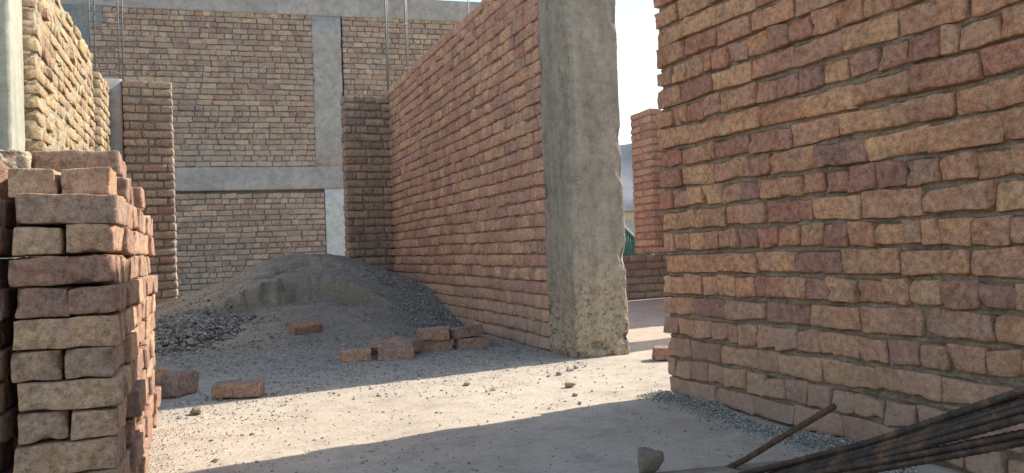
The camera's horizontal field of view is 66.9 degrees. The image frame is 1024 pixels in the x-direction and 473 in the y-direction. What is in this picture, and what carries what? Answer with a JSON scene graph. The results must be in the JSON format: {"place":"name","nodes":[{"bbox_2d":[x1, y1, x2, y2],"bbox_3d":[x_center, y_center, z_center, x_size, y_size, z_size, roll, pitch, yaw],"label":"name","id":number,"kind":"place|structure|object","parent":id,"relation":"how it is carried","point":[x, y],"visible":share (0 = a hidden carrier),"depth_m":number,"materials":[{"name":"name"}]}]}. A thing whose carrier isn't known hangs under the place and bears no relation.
{"place":"outdoors","nodes":[
{"label":"outdoors","id":0,"kind":"place"},
{"bbox_2d":[132,187,144,208],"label":"brick","id":1,"kind":"object","parent":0,"point":[139,197],"visible":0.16,"depth_m":2.17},
{"bbox_2d":[446,0,662,144],"label":"sky","id":2,"kind":"structure","parent":0,"point":[637,34],"materials":[{"name":"white"}]},
{"bbox_2d":[148,297,967,472],"bbox_3d":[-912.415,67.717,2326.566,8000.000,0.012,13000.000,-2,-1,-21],"label":"ground","id":3,"kind":"structure","parent":0,"point":[585,446],"depth_m":2.55,"materials":[{"name":"sand"}]},
{"bbox_2d":[0,0,24,258],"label":"plastered column","id":4,"kind":"structure","parent":3,"relation":"on","point":[12,125],"depth_m":3.69,"materials":[{"name":"paint"}]},
{"bbox_2d":[22,0,95,256],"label":"brick wall","id":5,"kind":"structure","parent":3,"relation":"on","point":[59,106],"depth_m":4.49,"materials":[{"name":"brick"}]},
{"bbox_2d":[92,72,110,150],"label":"brick wall","id":6,"kind":"structure","parent":3,"relation":"on","point":[102,114],"depth_m":6.26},
{"bbox_2d":[103,78,124,161],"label":"concrete column","id":7,"kind":"structure","parent":3,"relation":"on","point":[116,104],"depth_m":6.84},
{"bbox_2d":[87,0,123,79],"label":"rebar cage","id":8,"kind":"object","parent":7,"relation":"on","point":[117,26],"visible":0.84,"depth_m":6.93,"materials":[{"name":"grey metal"}]},
{"bbox_2d":[139,447,148,472],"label":"brick","id":9,"kind":"object","parent":3,"relation":"on","point":[144,466],"visible":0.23,"depth_m":2.00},
{"bbox_2d":[122,80,177,304],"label":"brick pier","id":10,"kind":"structure","parent":3,"relation":"on","point":[148,135],"depth_m":6.92,"materials":[{"name":"brick"}]},
{"bbox_2d":[152,410,157,426],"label":"brick","id":11,"kind":"object","parent":3,"relation":"on","point":[155,418],"visible":0.09,"depth_m":2.61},
{"bbox_2d":[153,386,160,410],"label":"brick","id":12,"kind":"object","parent":11,"relation":"on","point":[157,395],"visible":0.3,"depth_m":2.59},
{"bbox_2d":[155,384,167,398],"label":"brick","id":13,"kind":"object","parent":3,"relation":"on","point":[162,391],"visible":0.12,"depth_m":3.13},
{"bbox_2d":[153,366,168,383],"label":"brick","id":14,"kind":"object","parent":13,"relation":"on","point":[160,371],"visible":0.21,"depth_m":3.13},
{"bbox_2d":[162,370,198,397],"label":"brick","id":15,"kind":"object","parent":3,"relation":"on","point":[180,383],"visible":0.98,"depth_m":3.17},
{"bbox_2d":[153,285,305,358],"bbox_3d":[-2.131,0.540,5.034,1.649,0.368,1.785,-2,-1,2],"label":"gravel pile","id":16,"kind":"object","parent":3,"relation":"on","point":[172,329],"visible":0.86,"depth_m":4.99,"materials":[{"name":"gravel"}]},
{"bbox_2d":[211,379,264,398],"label":"brick","id":17,"kind":"object","parent":3,"relation":"on","point":[238,388],"visible":1,"depth_m":3.06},
{"bbox_2d":[60,0,479,296],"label":"back wall","id":18,"kind":"structure","parent":3,"relation":"on","point":[261,89],"depth_m":10.59,"materials":[{"name":"brick"}]},
{"bbox_2d":[154,253,463,350],"bbox_3d":[-2.318,0.463,6.487,3.005,0.613,4.592,-2,-1,-21],"label":"sand heap","id":19,"kind":"object","parent":3,"relation":"on","point":[298,290],"visible":0.63,"depth_m":5.82,"materials":[{"name":"sand"}]},
{"bbox_2d":[290,319,322,335],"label":"brick","id":20,"kind":"object","parent":19,"relation":"on","point":[307,326],"visible":1,"depth_m":5.03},
{"bbox_2d":[307,253,462,337],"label":"coarse gravel","id":21,"kind":"structure","parent":19,"relation":"on","point":[416,294],"depth_m":5.96,"materials":[{"name":"gravel"}]},
{"bbox_2d":[339,347,370,362],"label":"brick","id":22,"kind":"object","parent":3,"relation":"on","point":[354,355],"visible":1,"depth_m":4.00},
{"bbox_2d":[340,96,393,271],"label":"brick pier","id":23,"kind":"structure","parent":3,"relation":"on","point":[366,163],"depth_m":7.54,"materials":[{"name":"brick"}]},
{"bbox_2d":[369,336,405,355],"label":"brick","id":24,"kind":"object","parent":3,"relation":"on","point":[376,343],"visible":0.59,"depth_m":4.14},
{"bbox_2d":[378,346,414,360],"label":"brick","id":25,"kind":"object","parent":3,"relation":"on","point":[390,353],"visible":0.98,"depth_m":4.02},
{"bbox_2d":[154,254,655,447],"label":"gravel","id":26,"kind":"structure","parent":3,"relation":"on","point":[262,357],"depth_m":4.15,"materials":[{"name":"gravel"}]},
{"bbox_2d":[395,339,422,351],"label":"brick","id":27,"kind":"object","parent":3,"relation":"on","point":[417,344],"visible":0.63,"depth_m":4.12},
{"bbox_2d":[422,339,451,350],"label":"brick","id":28,"kind":"object","parent":3,"relation":"on","point":[438,345],"visible":0.62,"depth_m":4.34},
{"bbox_2d":[415,328,449,340],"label":"brick","id":29,"kind":"object","parent":28,"relation":"on","point":[440,334],"visible":0.96,"depth_m":4.32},
{"bbox_2d":[386,0,550,349],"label":"brick wall","id":30,"kind":"structure","parent":3,"relation":"on","point":[468,193],"depth_m":5.17,"materials":[{"name":"brick"}]},
{"bbox_2d":[454,336,490,349],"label":"brick","id":31,"kind":"object","parent":3,"relation":"on","point":[473,342],"visible":0.91,"depth_m":4.37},
{"bbox_2d":[449,324,483,338],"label":"brick","id":32,"kind":"object","parent":31,"relation":"on","point":[471,330],"visible":0.98,"depth_m":4.39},
{"bbox_2d":[149,356,837,472],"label":"grit","id":33,"kind":"object","parent":3,"relation":"on","point":[468,462],"visible":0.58,"depth_m":2.44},
{"bbox_2d":[538,0,629,358],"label":"concrete column","id":34,"kind":"structure","parent":3,"relation":"on","point":[585,240],"depth_m":3.93,"materials":[{"name":"concrete"}]},
{"bbox_2d":[623,226,653,255],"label":"sheet metal gate","id":35,"kind":"structure","parent":3,"relation":"on","point":[629,246],"depth_m":14.27,"materials":[{"name":"teal"}]},
{"bbox_2d":[623,254,670,299],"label":"brick wall","id":36,"kind":"structure","parent":3,"relation":"on","point":[645,274],"depth_m":7.91,"materials":[{"name":"brick"}]},
{"bbox_2d":[630,108,668,253],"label":"brick pier","id":37,"kind":"structure","parent":36,"relation":"on","point":[647,167],"depth_m":8.05,"materials":[{"name":"brick"}]},
{"bbox_2d":[637,447,663,472],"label":"clod","id":38,"kind":"object","parent":3,"relation":"on","point":[650,460],"visible":0.99,"depth_m":1.81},
{"bbox_2d":[652,345,670,360],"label":"brick","id":39,"kind":"object","parent":3,"relation":"on","point":[659,352],"visible":0.45,"depth_m":3.67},
{"bbox_2d":[654,460,785,472],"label":"timber plank","id":40,"kind":"object","parent":3,"relation":"on","point":[722,469],"visible":0.23,"depth_m":1.80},
{"bbox_2d":[627,390,920,472],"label":"wall foot gravel","id":41,"kind":"structure","parent":3,"relation":"on","point":[740,421],"depth_m":2.32,"materials":[{"name":"gravel"}]},
{"bbox_2d":[725,403,836,467],"bbox_3d":[0.581,0.458,1.729,0.020,0.207,0.302,-1,-1,-40],"label":"rebar","id":42,"kind":"object","parent":3,"relation":"on","point":[808,421],"visible":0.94,"depth_m":1.70,"materials":[{"name":"orange metal"}]},
{"bbox_2d":[653,0,1023,472],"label":"brick wall","id":43,"kind":"structure","parent":3,"relation":"on","point":[841,200],"depth_m":2.10,"materials":[{"name":"brick"}]},
{"bbox_2d":[777,398,1023,472],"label":"rebar","id":44,"kind":"object","parent":3,"relation":"on","point":[1006,406],"visible":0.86,"depth_m":1.33,"materials":[{"name":"metal"}]},
{"bbox_2d":[787,405,1023,472],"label":"rebar","id":45,"kind":"object","parent":3,"relation":"on","point":[1008,413],"visible":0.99,"depth_m":1.31,"materials":[{"name":"metal"}]},
{"bbox_2d":[738,396,1023,472],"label":"rebar","id":46,"kind":"object","parent":45,"relation":"on","point":[795,461],"visible":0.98,"depth_m":1.52,"materials":[{"name":"metal"}]},
{"bbox_2d":[768,386,1023,472],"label":"rebar","id":47,"kind":"object","parent":46,"relation":"on","point":[986,403],"visible":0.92,"depth_m":1.31,"materials":[{"name":"metal"}]},
{"bbox_2d":[814,414,1023,469],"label":"rebar","id":48,"kind":"object","parent":45,"relation":"on","point":[978,430],"visible":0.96,"depth_m":1.28,"materials":[{"name":"metal"}]},
{"bbox_2d":[797,429,1023,472],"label":"rebar","id":49,"kind":"object","parent":3,"relation":"on","point":[986,440],"visible":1,"depth_m":1.31,"materials":[{"name":"metal"}]},
{"bbox_2d":[837,438,1023,472],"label":"rebar","id":50,"kind":"object","parent":3,"relation":"on","point":[980,450],"visible":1,"depth_m":1.29,"materials":[{"name":"metal"}]},
{"label":"brick","id":51,"kind":"object","parent":3,"relation":"on","visible":0},
{"bbox_2d":[75,450,130,472],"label":"brick","id":52,"kind":"object","parent":51,"relation":"on","point":[123,466],"visible":0.48,"depth_m":1.65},
{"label":"brick","id":53,"kind":"object","parent":3,"relation":"on","visible":0},
{"bbox_2d":[126,432,143,470],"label":"brick","id":54,"kind":"object","parent":53,"relation":"on","point":[136,448],"visible":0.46,"depth_m":1.83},
{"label":"brick","id":55,"kind":"object","parent":3,"relation":"on","visible":0},
{"bbox_2d":[135,418,144,443],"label":"brick","id":56,"kind":"object","parent":55,"relation":"on","point":[140,425],"visible":0.22,"depth_m":2.08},
{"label":"brick","id":57,"kind":"object","parent":3,"relation":"on","visible":0},
{"bbox_2d":[143,406,152,437],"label":"brick","id":58,"kind":"object","parent":57,"relation":"on","point":[147,416],"visible":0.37,"depth_m":2.21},
{"bbox_2d":[620,143,633,207],"bbox_3d":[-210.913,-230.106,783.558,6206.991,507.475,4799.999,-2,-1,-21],"label":"mountains","id":59,"kind":"structure","parent":0,"point":[626,170],"depth_m":2923.74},
{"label":"brick","id":60,"kind":"object","parent":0,"visible":0},
{"bbox_2d":[125,256,130,278],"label":"brick","id":61,"kind":"object","parent":60,"relation":"on","point":[128,258],"visible":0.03,"depth_m":1.95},
{"bbox_2d":[93,227,135,254],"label":"brick","id":62,"kind":"object","parent":61,"relation":"on","point":[128,246],"visible":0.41,"depth_m":1.84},
{"bbox_2d":[128,204,132,229],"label":"brick","id":63,"kind":"object","parent":62,"relation":"on","point":[130,225],"visible":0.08,"depth_m":1.95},
{"bbox_2d":[117,177,130,202],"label":"brick","id":64,"kind":"object","parent":63,"relation":"on","point":[123,186],"visible":0.17,"depth_m":1.90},
{"bbox_2d":[31,150,122,175],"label":"brick","id":65,"kind":"object","parent":64,"relation":"on","point":[58,161],"visible":0.71,"depth_m":1.87,"materials":[{"name":"brick"}]},
{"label":"brick","id":66,"kind":"object","parent":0,"visible":0},
{"bbox_2d":[0,254,19,257],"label":"brick","id":67,"kind":"object","parent":66,"relation":"on","point":[7,256],"visible":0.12,"depth_m":1.73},
{"bbox_2d":[13,205,28,229],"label":"brick","id":68,"kind":"object","parent":67,"relation":"on","point":[19,225],"visible":0.06,"depth_m":1.74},
{"bbox_2d":[0,160,14,204],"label":"brick","id":69,"kind":"object","parent":68,"relation":"on","point":[4,168],"visible":0.37,"depth_m":1.70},
{"bbox_2d":[0,149,31,168],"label":"concrete lump","id":70,"kind":"object","parent":69,"relation":"on","point":[12,158],"visible":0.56,"depth_m":1.76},
{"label":"brick","id":71,"kind":"object","parent":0,"visible":0},
{"bbox_2d":[0,199,15,228],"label":"brick","id":72,"kind":"object","parent":71,"relation":"on","point":[8,213],"visible":0.85,"depth_m":1.68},
{"bbox_3d":[-1.091,-0.369,7.836,0.307,2.176,0.109,-2,-1,-21],"label":"concrete column","id":73,"kind":"object","parent":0,"visible":0},
{"bbox_2d":[383,0,408,90],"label":"rebar cage","id":74,"kind":"object","parent":73,"relation":"on","point":[406,24],"visible":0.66,"depth_m":7.90,"materials":[{"name":"grey metal"}]},
{"label":"brick","id":75,"kind":"object","parent":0,"visible":0},
{"bbox_2d":[0,462,13,472],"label":"brick","id":76,"kind":"object","parent":75,"relation":"on","point":[8,468],"visible":0.26,"depth_m":1.66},
{"bbox_2d":[0,438,13,470],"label":"brick","id":77,"kind":"object","parent":76,"relation":"on","point":[6,453],"visible":0.73,"depth_m":1.67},
{"bbox_2d":[0,405,20,442],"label":"brick","id":78,"kind":"object","parent":77,"relation":"on","point":[8,423],"visible":0.73,"depth_m":1.62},
{"bbox_2d":[0,381,7,413],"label":"brick","id":79,"kind":"object","parent":78,"relation":"on","point":[3,400],"visible":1,"depth_m":1.60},
{"label":"brick","id":80,"kind":"object","parent":79,"relation":"on","visible":0},
{"bbox_2d":[1,315,12,345],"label":"brick","id":81,"kind":"object","parent":80,"relation":"on","point":[7,332],"visible":0.87,"depth_m":1.67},
{"bbox_2d":[0,288,17,320],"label":"brick","id":82,"kind":"object","parent":81,"relation":"on","point":[8,302],"visible":0.97,"depth_m":1.63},
{"bbox_2d":[0,260,8,287],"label":"brick","id":83,"kind":"object","parent":82,"relation":"on","point":[4,282],"visible":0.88,"depth_m":1.68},
{"bbox_2d":[0,226,12,255],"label":"brick","id":84,"kind":"object","parent":83,"relation":"on","point":[6,238],"visible":0.81,"depth_m":1.64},
{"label":"brick","id":85,"kind":"object","parent":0,"visible":0},
{"bbox_2d":[13,430,122,472],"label":"brick","id":86,"kind":"object","parent":85,"relation":"on","point":[64,455],"visible":0.83,"depth_m":1.60,"materials":[{"name":"brick"}]},
{"bbox_2d":[71,395,126,440],"bbox_3d":[-0.904,0.395,1.701,0.096,0.064,0.191,-2,-1,-22],"label":"brick","id":87,"kind":"object","parent":86,"relation":"on","point":[99,421],"visible":0.75,"depth_m":1.62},
{"bbox_2d":[17,371,124,411],"bbox_3d":[-0.927,0.330,1.643,0.191,0.065,0.097,-2,-1,-21],"label":"brick","id":88,"kind":"object","parent":87,"relation":"on","point":[64,393],"visible":0.87,"depth_m":1.60,"materials":[{"name":"brick"}]},
{"bbox_2d":[10,348,68,382],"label":"brick","id":89,"kind":"object","parent":88,"relation":"on","point":[37,364],"visible":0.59,"depth_m":1.59,"materials":[{"name":"brick"}]},
{"bbox_2d":[65,341,123,378],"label":"brick","id":90,"kind":"object","parent":88,"relation":"on","point":[95,361],"visible":0.78,"depth_m":1.62,"materials":[{"name":"brick"}]},
{"bbox_2d":[13,314,120,350],"bbox_3d":[-0.938,0.203,1.643,0.194,0.069,0.101,-2,-1,-22],"label":"brick","id":91,"kind":"object","parent":90,"relation":"on","point":[63,332],"visible":1,"depth_m":1.60,"materials":[{"name":"brick"}]},
{"bbox_2d":[15,284,79,318],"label":"brick","id":92,"kind":"object","parent":91,"relation":"on","point":[42,301],"visible":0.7,"depth_m":1.59,"materials":[{"name":"brick"}]},
{"bbox_2d":[28,312,124,341],"bbox_3d":[-0.974,0.205,1.735,0.194,0.069,0.101,-2,-1,-22],"label":"brick","id":93,"kind":"object","parent":90,"relation":"on","point":[121,323],"visible":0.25,"depth_m":1.73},
{"bbox_2d":[68,283,126,314],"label":"brick","id":94,"kind":"object","parent":93,"relation":"on","point":[93,298],"visible":0.96,"depth_m":1.63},
{"bbox_2d":[8,255,116,286],"bbox_3d":[-0.949,0.071,1.646,0.191,0.064,0.096,-2,-2,-23],"label":"brick","id":95,"kind":"object","parent":94,"relation":"on","point":[50,271],"visible":1,"depth_m":1.60,"materials":[{"name":"brick"}]},
{"bbox_2d":[12,227,72,256],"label":"brick","id":96,"kind":"object","parent":95,"relation":"on","point":[34,241],"visible":0.81,"depth_m":1.59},
{"bbox_2d":[20,255,121,284],"bbox_3d":[-0.981,0.077,1.733,0.194,0.069,0.101,-2,-1,-21],"label":"brick","id":97,"kind":"object","parent":94,"relation":"on","point":[119,273],"visible":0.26,"depth_m":1.73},
{"bbox_2d":[66,223,123,255],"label":"brick","id":98,"kind":"object","parent":97,"relation":"on","point":[86,239],"visible":0.98,"depth_m":1.63,"materials":[{"name":"brick"}]},
{"bbox_2d":[15,193,123,225],"bbox_3d":[-0.940,-0.056,1.655,0.193,0.068,0.101,-2,-1,-21],"label":"brick","id":99,"kind":"object","parent":98,"relation":"on","point":[36,209],"visible":0.91,"depth_m":1.61,"materials":[{"name":"brick"}]},
{"bbox_2d":[31,199,126,227],"bbox_3d":[-0.976,-0.053,1.740,0.194,0.068,0.100,-2,-1,-22],"label":"brick","id":100,"kind":"object","parent":98,"relation":"on","point":[125,210],"visible":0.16,"depth_m":1.77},
{"bbox_2d":[8,168,61,198],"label":"brick","id":101,"kind":"object","parent":100,"relation":"on","point":[33,180],"visible":0.54,"depth_m":1.65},
{"bbox_2d":[61,167,116,194],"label":"brick","id":102,"kind":"object","parent":100,"relation":"on","point":[99,180],"visible":0.68,"depth_m":1.69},
{"bbox_2d":[70,426,125,453],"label":"brick","id":103,"kind":"object","parent":85,"relation":"on","point":[123,440],"visible":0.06,"depth_m":1.74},
{"bbox_2d":[18,410,72,444],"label":"brick","id":104,"kind":"object","parent":103,"relation":"on","point":[35,426],"visible":0.62,"depth_m":1.59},
{"bbox_2d":[63,365,131,394],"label":"brick","id":105,"kind":"object","parent":104,"relation":"on","point":[126,369],"visible":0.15,"depth_m":1.75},
{"bbox_2d":[122,360,134,388],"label":"brick","id":106,"kind":"object","parent":104,"relation":"on","point":[131,365],"visible":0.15,"depth_m":1.85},
{"bbox_2d":[123,332,138,362],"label":"brick","id":107,"kind":"object","parent":106,"relation":"on","point":[130,347],"visible":0.38,"depth_m":1.82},
{"bbox_2d":[115,308,131,334],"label":"brick","id":108,"kind":"object","parent":107,"relation":"on","point":[127,319],"visible":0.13,"depth_m":1.82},
{"label":"brick","id":109,"kind":"object","parent":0,"visible":0},
{"bbox_2d":[125,417,135,445],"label":"brick","id":110,"kind":"object","parent":109,"relation":"on","point":[130,431],"visible":0.17,"depth_m":1.80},
{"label":"brick","id":111,"kind":"object","parent":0,"visible":0},
{"bbox_2d":[126,379,145,417],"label":"brick","id":112,"kind":"object","parent":111,"relation":"on","point":[136,400],"visible":0.48,"depth_m":1.82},
{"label":"brick","id":113,"kind":"object","parent":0,"visible":0},
{"bbox_2d":[141,370,145,381],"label":"brick","id":114,"kind":"object","parent":113,"relation":"on","point":[143,374],"visible":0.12,"depth_m":2.23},
{"bbox_2d":[138,346,148,369],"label":"brick","id":115,"kind":"object","parent":114,"relation":"on","point":[146,355],"visible":0.19,"depth_m":2.17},
{"label":"brick","id":116,"kind":"object","parent":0,"visible":0},
{"bbox_2d":[138,348,143,370],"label":"brick","id":117,"kind":"object","parent":116,"relation":"on","point":[141,350],"visible":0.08,"depth_m":2.14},
{"bbox_2d":[131,326,138,346],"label":"brick","id":118,"kind":"object","parent":117,"relation":"on","point":[136,329],"visible":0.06,"depth_m":2.13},
{"bbox_2d":[134,303,141,326],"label":"brick","id":119,"kind":"object","parent":118,"relation":"on","point":[139,314],"visible":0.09,"depth_m":2.09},
{"bbox_2d":[128,279,143,302],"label":"brick","id":120,"kind":"object","parent":119,"relation":"on","point":[140,296],"visible":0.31,"depth_m":2.04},
{"label":"brick","id":121,"kind":"object","parent":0,"visible":0},
{"bbox_2d":[0,376,16,407],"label":"brick","id":122,"kind":"object","parent":121,"relation":"on","point":[11,391],"visible":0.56,"depth_m":1.66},
{"bbox_2d":[0,346,15,380],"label":"brick","id":123,"kind":"object","parent":122,"relation":"on","point":[5,360],"visible":0.68,"depth_m":1.62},
{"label":"brick","id":124,"kind":"object","parent":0,"visible":0},
{"bbox_2d":[126,306,134,331],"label":"brick","id":125,"kind":"object","parent":124,"relation":"on","point":[132,319],"visible":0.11,"depth_m":1.96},
{"bbox_2d":[122,281,138,305],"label":"brick","id":126,"kind":"object","parent":125,"relation":"on","point":[132,289],"visible":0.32,"depth_m":1.85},
{"bbox_2d":[105,254,127,281],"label":"brick","id":127,"kind":"object","parent":126,"relation":"on","point":[123,268],"visible":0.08,"depth_m":1.82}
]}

